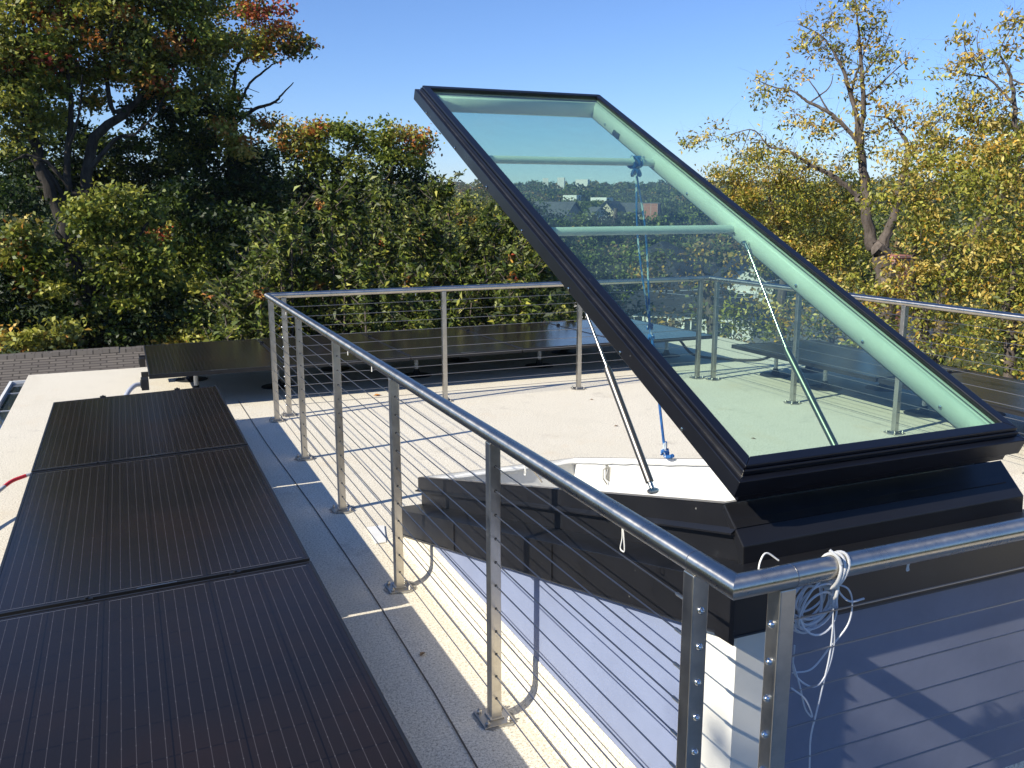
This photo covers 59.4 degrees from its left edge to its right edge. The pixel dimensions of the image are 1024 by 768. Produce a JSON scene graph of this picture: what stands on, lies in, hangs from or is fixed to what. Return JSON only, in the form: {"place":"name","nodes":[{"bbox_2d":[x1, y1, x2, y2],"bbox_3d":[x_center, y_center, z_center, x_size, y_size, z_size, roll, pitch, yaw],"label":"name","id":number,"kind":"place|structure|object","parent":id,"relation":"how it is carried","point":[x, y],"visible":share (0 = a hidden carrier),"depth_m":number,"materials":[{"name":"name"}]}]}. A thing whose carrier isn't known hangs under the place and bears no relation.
{"place":"outdoors","nodes":[
{"label":"outdoors","id":0,"kind":"place"},
{"bbox_2d":[0,0,1023,184],"label":"sky","id":1,"kind":"structure","parent":0,"point":[667,65],"materials":[{"name":"blue"}]},
{"bbox_2d":[1,196,1023,380],"bbox_3d":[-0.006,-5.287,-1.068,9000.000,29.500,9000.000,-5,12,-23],"label":"ground","id":2,"kind":"structure","parent":0,"point":[985,356],"depth_m":71.66,"materials":[{"name":"green plant"}]},
{"bbox_2d":[0,172,228,353],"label":"maple tree","id":3,"kind":"object","parent":2,"relation":"on","point":[95,320],"visible":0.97,"depth_m":15.14,"materials":[{"name":"green plant"}]},
{"bbox_2d":[0,0,267,346],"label":"oak tree","id":4,"kind":"object","parent":2,"relation":"on","point":[34,62],"visible":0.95,"depth_m":19.20,"materials":[{"name":"green plant"}]},
{"bbox_2d":[114,170,278,344],"bbox_3d":[-6.151,0.948,17.450,3.222,9.967,3.680,3,12,15],"label":"maple tree","id":5,"kind":"object","parent":2,"relation":"on","point":[200,220],"visible":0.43,"depth_m":17.03,"materials":[{"name":"green plant"}]},
{"bbox_2d":[117,0,324,277],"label":"oak tree","id":6,"kind":"object","parent":2,"relation":"on","point":[236,182],"visible":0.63,"depth_m":21.86,"materials":[{"name":"green plant"}]},
{"bbox_2d":[194,257,289,341],"bbox_3d":[-3.731,0.640,12.411,1.336,4.832,2.527,-5,12,-23],"label":"bush","id":7,"kind":"object","parent":2,"relation":"on","point":[241,321],"visible":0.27,"depth_m":11.70,"materials":[{"name":"green plant"}]},
{"bbox_2d":[226,185,337,337],"bbox_3d":[-3.261,0.055,13.164,1.757,5.758,2.566,0,11,0],"label":"bush","id":8,"kind":"object","parent":2,"relation":"on","point":[283,271],"visible":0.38,"depth_m":12.31,"materials":[{"name":"green plant"}]},
{"bbox_2d":[267,170,389,335],"bbox_3d":[-2.619,-0.108,13.347,1.859,5.938,2.548,-2,12,-11],"label":"bush","id":9,"kind":"object","parent":2,"relation":"on","point":[341,212],"visible":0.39,"depth_m":12.42,"materials":[{"name":"green plant"}]},
{"bbox_2d":[225,110,453,333],"bbox_3d":[-4.987,-1.892,26.609,6.604,11.926,3.098,-3,12,-14],"label":"maple tree","id":10,"kind":"object","parent":2,"relation":"on","point":[310,139],"visible":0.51,"depth_m":25.49,"materials":[{"name":"green plant"}]},
{"bbox_2d":[346,159,459,326],"bbox_3d":[-1.783,-0.426,14.335,1.846,6.158,2.299,-5,12,-23],"label":"bush","id":11,"kind":"object","parent":2,"relation":"on","point":[420,229],"visible":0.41,"depth_m":13.59,"materials":[{"name":"green plant"}]},
{"bbox_2d":[341,221,501,332],"bbox_3d":[-1.383,0.378,12.708,2.474,5.316,2.279,-5,12,-23],"label":"bush","id":12,"kind":"object","parent":2,"relation":"on","point":[427,279],"visible":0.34,"depth_m":12.10,"materials":[{"name":"green plant"}]},
{"bbox_2d":[397,169,505,329],"bbox_3d":[-0.881,-0.440,14.780,1.978,6.026,2.396,0,11,1],"label":"bush","id":13,"kind":"object","parent":2,"relation":"on","point":[448,190],"visible":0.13,"depth_m":13.75,"materials":[{"name":"green plant"}]},
{"bbox_2d":[432,193,519,261],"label":"garden tree","id":14,"kind":"object","parent":2,"relation":"on","point":[472,218],"visible":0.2,"depth_m":58.42,"materials":[{"name":"green plant"}]},
{"bbox_2d":[455,197,564,325],"bbox_3d":[-0.116,-0.099,14.219,1.909,5.594,2.288,2,12,9],"label":"bush","id":15,"kind":"object","parent":2,"relation":"on","point":[508,228],"visible":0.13,"depth_m":13.35,"materials":[{"name":"green plant"}]},
{"bbox_2d":[0,167,1023,292],"bbox_3d":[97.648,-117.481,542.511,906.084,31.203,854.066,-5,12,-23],"label":"distant wood","id":16,"kind":"object","parent":2,"relation":"on","point":[651,192],"visible":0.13,"depth_m":174.47,"materials":[{"name":"green plant"}]},
{"bbox_2d":[488,195,567,245],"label":"garden tree","id":17,"kind":"object","parent":2,"relation":"on","point":[539,210],"visible":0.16,"depth_m":92.42,"materials":[{"name":"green plant"}]},
{"bbox_2d":[482,246,583,324],"bbox_3d":[0.441,0.397,12.886,1.796,5.174,2.529,1,11,6],"label":"bush","id":18,"kind":"object","parent":2,"relation":"on","point":[530,272],"visible":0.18,"depth_m":12.11,"materials":[{"name":"green plant"}]},
{"bbox_2d":[543,178,547,189],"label":"building","id":19,"kind":"structure","parent":2,"relation":"on","point":[545,180],"depth_m":543.09,"materials":[{"name":"white"}]},
{"bbox_2d":[534,202,582,221],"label":"house","id":20,"kind":"structure","parent":2,"relation":"on","point":[572,207],"depth_m":164.42,"materials":[{"name":"grey"}]},
{"bbox_2d":[557,178,564,188],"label":"building","id":21,"kind":"structure","parent":2,"relation":"on","point":[560,182],"depth_m":581.92,"materials":[{"name":"white"}]},
{"bbox_2d":[563,195,580,200],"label":"building","id":22,"kind":"structure","parent":2,"relation":"on","point":[571,196],"depth_m":319.82,"materials":[{"name":"white paint"}]},
{"bbox_2d":[575,179,589,189],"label":"building","id":23,"kind":"structure","parent":2,"relation":"on","point":[585,182],"depth_m":503.16,"materials":[{"name":"white"}]},
{"bbox_2d":[585,207,607,219],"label":"house","id":24,"kind":"structure","parent":2,"relation":"on","point":[594,209],"depth_m":154.92,"materials":[{"name":"white"}]},
{"bbox_2d":[537,235,663,321],"bbox_3d":[2.714,-0.902,30.278,4.533,8.505,3.050,4,12,21],"label":"garden tree","id":25,"kind":"object","parent":2,"relation":"on","point":[592,262],"visible":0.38,"depth_m":29.42,"materials":[{"name":"green plant"}]},
{"bbox_2d":[590,197,612,200],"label":"building","id":26,"kind":"structure","parent":2,"relation":"on","point":[601,198],"depth_m":309.56,"materials":[{"name":"white paint"}]},
{"bbox_2d":[540,199,687,260],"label":"garden tree","id":27,"kind":"object","parent":2,"relation":"on","point":[584,218],"visible":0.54,"depth_m":60.34,"materials":[{"name":"green plant"}]},
{"bbox_2d":[600,201,628,220],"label":"house","id":28,"kind":"structure","parent":2,"relation":"on","point":[613,204],"depth_m":158.60,"materials":[{"name":"beige"}]},
{"bbox_2d":[621,203,661,218],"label":"house","id":29,"kind":"structure","parent":2,"relation":"on","point":[629,207],"depth_m":165.73,"materials":[{"name":"grey"}]},
{"bbox_2d":[574,241,720,317],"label":"house","id":30,"kind":"structure","parent":2,"relation":"on","point":[674,268],"depth_m":53.50,"materials":[{"name":"grey"}]},
{"bbox_2d":[643,204,659,220],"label":"building","id":31,"kind":"structure","parent":2,"relation":"on","point":[650,209],"depth_m":144.44,"materials":[{"name":"pink paint"}]},
{"bbox_2d":[621,281,763,341],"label":"house","id":32,"kind":"structure","parent":2,"relation":"on","point":[677,303],"depth_m":36.39,"materials":[{"name":"white"}]},
{"bbox_2d":[628,314,644,320],"bbox_3d":[4.972,-2.161,36.711,0.860,1.360,0.047,3,12,17],"label":"window","id":33,"kind":"structure","parent":32,"relation":"in","point":[642,319],"depth_m":36.53,"materials":[{"name":"white glass"}]},
{"bbox_2d":[651,315,668,323],"bbox_3d":[5.929,-2.104,36.424,0.860,1.360,0.047,3,12,17],"label":"window","id":34,"kind":"structure","parent":32,"relation":"in","point":[655,317],"depth_m":36.32,"materials":[{"name":"white paint"}]},
{"bbox_2d":[682,316,696,330],"bbox_3d":[7.172,-2.030,36.052,0.660,1.360,0.047,3,12,17],"label":"window","id":35,"kind":"structure","parent":32,"relation":"in","point":[691,326],"depth_m":35.99,"materials":[{"name":"white glass"}]},
{"bbox_2d":[639,289,795,297],"bbox_3d":[7.643,-3.760,35.958,9.858,0.958,0.023,-6,13,-25],"label":"utility wire","id":36,"kind":"object","parent":32,"relation":"attached to","point":[731,297],"visible":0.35,"depth_m":36.66,"materials":[{"name":"grey"}]},
{"bbox_2d":[718,320,733,338],"bbox_3d":[8.319,-1.864,35.727,0.960,1.360,0.047,3,12,17],"label":"window","id":37,"kind":"structure","parent":32,"relation":"in","point":[719,325],"depth_m":35.61,"materials":[{"name":"white paint"}]},
{"bbox_2d":[619,279,779,290],"bbox_3d":[7.408,-3.869,34.962,8.406,0.429,0.023,-3,12,-16],"label":"utility wire","id":38,"kind":"object","parent":2,"relation":"on","point":[697,289],"visible":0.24,"depth_m":34.81,"materials":[{"name":"grey"}]},
{"bbox_2d":[655,194,762,265],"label":"garden tree","id":39,"kind":"object","parent":2,"relation":"on","point":[677,222],"visible":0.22,"depth_m":67.32,"materials":[{"name":"green plant"}]},
{"bbox_2d":[612,233,813,342],"bbox_3d":[5.826,-0.389,26.672,5.853,8.960,2.232,2,12,9],"label":"garden tree","id":40,"kind":"object","parent":2,"relation":"on","point":[708,295],"visible":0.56,"depth_m":26.26,"materials":[{"name":"green plant"}]},
{"bbox_2d":[713,249,777,334],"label":"house","id":41,"kind":"structure","parent":2,"relation":"on","point":[739,288],"depth_m":38.65,"materials":[{"name":"white"}]},
{"bbox_2d":[735,292,755,298],"bbox_3d":[10.008,-3.453,38.786,0.960,1.060,0.047,3,12,14],"label":"window","id":42,"kind":"structure","parent":41,"relation":"in","point":[750,293],"depth_m":38.64,"materials":[{"name":"white glass"}]},
{"bbox_2d":[695,143,899,341],"bbox_3d":[6.132,-0.030,20.463,4.550,10.657,2.077,3,12,13],"label":"walnut tree","id":43,"kind":"object","parent":2,"relation":"on","point":[809,247],"visible":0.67,"depth_m":19.51,"materials":[{"name":"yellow plant"}]},
{"bbox_2d":[669,0,959,326],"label":"walnut tree","id":44,"kind":"object","parent":2,"relation":"on","point":[875,247],"visible":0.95,"depth_m":17.20,"materials":[{"name":"yellow plant"}]},
{"bbox_2d":[745,286,932,357],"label":"house","id":45,"kind":"structure","parent":2,"relation":"on","point":[815,334],"depth_m":31.97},
{"bbox_2d":[702,286,1002,375],"bbox_3d":[4.895,2.506,13.830,4.155,8.317,1.710,6,13,28],"label":"walnut tree","id":46,"kind":"object","parent":2,"relation":"on","point":[765,327],"visible":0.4,"depth_m":13.35,"materials":[{"name":"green plant"}]},
{"bbox_2d":[827,126,1023,370],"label":"walnut tree","id":47,"kind":"object","parent":2,"relation":"on","point":[930,220],"visible":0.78,"depth_m":14.29,"materials":[{"name":"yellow plant"}]},
{"bbox_2d":[865,5,1023,363],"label":"walnut tree","id":48,"kind":"object","parent":2,"relation":"on","point":[966,107],"visible":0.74,"depth_m":15.45,"materials":[{"name":"yellow plant"}]},
{"bbox_2d":[935,106,1023,379],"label":"walnut tree","id":49,"kind":"object","parent":2,"relation":"on","point":[1011,293],"visible":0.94,"depth_m":13.01,"materials":[{"name":"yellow plant"}]},
{"bbox_2d":[875,254,911,330],"bbox_3d":[11.697,-0.126,28.161,0.740,7.780,0.740,-5,12,-23],"label":"trunk","id":50,"kind":"object","parent":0,"point":[902,257],"visible":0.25,"depth_m":27.22,"materials":[{"name":"brown plant"}]},
{"bbox_3d":[1.358,4.528,6.204,8.600,7.375,13.510,-5,12,-23],"label":"house","id":51,"kind":"object","parent":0,"visible":0},
{"bbox_2d":[0,341,208,395],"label":"shingled roof","id":52,"kind":"structure","parent":51,"relation":"on","point":[18,366],"depth_m":12.21,"materials":[{"name":"grey"}]},
{"bbox_2d":[0,380,25,428],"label":"glazed canopy","id":53,"kind":"object","parent":52,"relation":"attached to","point":[9,394],"visible":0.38,"depth_m":10.32,"materials":[{"name":"white paint"}]},
{"bbox_2d":[0,337,1023,767],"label":"roof deck","id":54,"kind":"structure","parent":51,"relation":"on","point":[436,693],"depth_m":6.90,"materials":[{"name":"grey concrete"}]},
{"bbox_2d":[0,473,29,491],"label":"conduit","id":55,"kind":"object","parent":54,"relation":"on","point":[6,484],"visible":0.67,"depth_m":5.57,"materials":[{"name":"red plastic"}]},
{"bbox_2d":[124,382,140,394],"bbox_3d":[-3.206,0.238,7.522,0.178,0.269,1.345,-4,12,-19],"label":"conduit","id":56,"kind":"object","parent":54,"relation":"on","point":[131,388],"visible":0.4,"depth_m":8.02,"materials":[{"name":"silver metal"}]},
{"bbox_2d":[80,388,240,601],"bbox_3d":[-1.808,0.799,4.570,0.910,0.336,6.520,-5,12,-23],"label":"panel rack","id":57,"kind":"object","parent":54,"relation":"on","point":[87,598],"visible":0.12,"depth_m":3.78,"materials":[{"name":"black metal"}]},
{"bbox_2d":[31,386,247,472],"bbox_3d":[-2.680,0.284,6.478,1.246,0.042,2.046,-7,13,-22],"label":"solar panel","id":58,"kind":"object","parent":57,"relation":"attached to","point":[83,432],"visible":0.83,"depth_m":6.27,"materials":[{"name":"black glass"}]},
{"bbox_2d":[0,445,309,616],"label":"solar panel","id":59,"kind":"object","parent":57,"relation":"attached to","point":[103,530],"visible":0.88,"depth_m":4.32,"materials":[{"name":"black glass"}]},
{"bbox_2d":[0,561,421,767],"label":"solar panel","id":60,"kind":"object","parent":57,"relation":"on","point":[266,668],"visible":1,"depth_m":2.93,"materials":[{"name":"black glass"}]},
{"bbox_2d":[139,323,679,388],"bbox_3d":[-0.845,-0.337,10.153,6.220,0.350,1.344,-5,12,-23],"label":"panel rack","id":61,"kind":"object","parent":54,"relation":"on","point":[666,353],"visible":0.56,"depth_m":10.11,"materials":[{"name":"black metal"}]},
{"bbox_2d":[138,357,144,366],"bbox_3d":[-3.875,-0.239,9.395,0.061,0.090,0.220,-5,12,-23],"label":"junction box","id":62,"kind":"object","parent":61,"relation":"attached to","point":[141,361],"visible":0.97,"depth_m":9.30,"materials":[{"name":"black plastic"}]},
{"bbox_2d":[143,339,283,378],"bbox_3d":[-3.099,-0.283,9.199,1.210,0.041,2.046,-5,12,-23],"label":"solar panel","id":63,"kind":"object","parent":61,"relation":"on","point":[201,358],"visible":0.86,"depth_m":8.94,"materials":[{"name":"black glass"}]},
{"bbox_2d":[140,377,148,390],"bbox_3d":[-3.335,-0.003,8.147,0.071,0.100,0.140,-5,12,-23],"label":"junction box","id":64,"kind":"object","parent":63,"relation":"attached to","point":[144,382],"visible":1,"depth_m":8.09,"materials":[{"name":"black plastic"}]},
{"bbox_2d":[258,333,409,368],"bbox_3d":[-1.977,-0.380,9.671,1.210,0.041,2.046,-5,12,-23],"label":"solar panel","id":65,"kind":"object","parent":61,"relation":"on","point":[365,344],"visible":0.66,"depth_m":9.41,"materials":[{"name":"black glass"}]},
{"bbox_2d":[362,327,521,359],"bbox_3d":[-0.854,-0.476,10.144,1.210,0.041,2.046,-5,12,-23],"label":"solar panel","id":66,"kind":"object","parent":61,"relation":"on","point":[463,340],"visible":0.83,"depth_m":9.88,"materials":[{"name":"black glass"}]},
{"bbox_2d":[457,322,611,351],"bbox_3d":[0.269,-0.573,10.617,1.210,0.041,2.046,-5,12,-23],"label":"solar panel","id":67,"kind":"object","parent":61,"relation":"on","point":[524,336],"visible":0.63,"depth_m":10.42,"materials":[{"name":"black glass"}]},
{"bbox_2d":[546,318,711,342],"bbox_3d":[1.391,-0.670,11.090,1.210,0.041,2.046,-5,12,-23],"label":"solar panel","id":68,"kind":"object","parent":61,"relation":"on","point":[674,334],"visible":0.38,"depth_m":10.78,"materials":[{"name":"black glass"}]},
{"bbox_2d":[264,276,1023,767],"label":"cable railing","id":69,"kind":"object","parent":54,"relation":"on","point":[776,584],"visible":0.98,"depth_m":2.92,"materials":[{"name":"silver metal"}]},
{"bbox_2d":[524,466,541,482],"bbox_3d":[0.062,0.276,2.820,0.018,0.043,0.132,-5,12,-23],"label":"twine loop","id":70,"kind":"object","parent":69,"relation":"attached to","point":[533,471],"visible":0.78,"depth_m":2.85,"materials":[{"name":"white fabric"}]},
{"bbox_2d":[620,529,624,551],"bbox_3d":[0.284,0.398,2.300,0.004,0.067,0.024,-5,12,-23],"label":"twine loop","id":71,"kind":"object","parent":69,"relation":"on","point":[623,538],"visible":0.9,"depth_m":2.30,"materials":[{"name":"white"}]},
{"bbox_2d":[758,549,864,767],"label":"wire coil","id":72,"kind":"object","parent":69,"relation":"on","point":[831,589],"visible":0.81,"depth_m":2.00,"materials":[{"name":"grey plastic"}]},
{"bbox_2d":[391,85,1023,767],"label":"roof skylight","id":73,"kind":"object","parent":54,"relation":"on","point":[729,503],"visible":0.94,"depth_m":2.58,"materials":[{"name":"black metal"}]},
{"bbox_2d":[627,155,673,458],"bbox_3d":[0.655,-0.339,4.180,0.278,1.411,0.093,6,13,27],"label":"blue rope","id":74,"kind":"object","parent":73,"relation":"hanging from","point":[637,173],"visible":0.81,"depth_m":4.15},
{"bbox_2d":[679,341,770,361],"bbox_3d":[2.601,-0.372,10.546,1.300,0.250,0.274,8,14,35],"label":"deck cable","id":75,"kind":"object","parent":54,"relation":"on","point":[720,358],"visible":0.63,"depth_m":10.71,"materials":[{"name":"black rubber"}]},
{"bbox_2d":[750,340,1005,417],"bbox_3d":[3.886,0.079,8.049,0.962,0.357,4.551,-5,12,-23],"label":"panel rack","id":76,"kind":"object","parent":54,"relation":"on","point":[920,412],"visible":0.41,"depth_m":9.10,"materials":[{"name":"grey metal"}]},
{"bbox_2d":[731,340,969,381],"bbox_3d":[3.300,-0.258,8.986,1.150,0.041,2.046,-4,12,-23],"label":"solar panel","id":77,"kind":"object","parent":76,"relation":"on","point":[848,363],"visible":0.57,"depth_m":8.94,"materials":[{"name":"black glass"}]},
{"bbox_2d":[878,371,1023,416],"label":"solar panel","id":78,"kind":"object","parent":76,"relation":"on","point":[994,384],"visible":0.65,"depth_m":7.45,"materials":[{"name":"black glass"}]}
]}

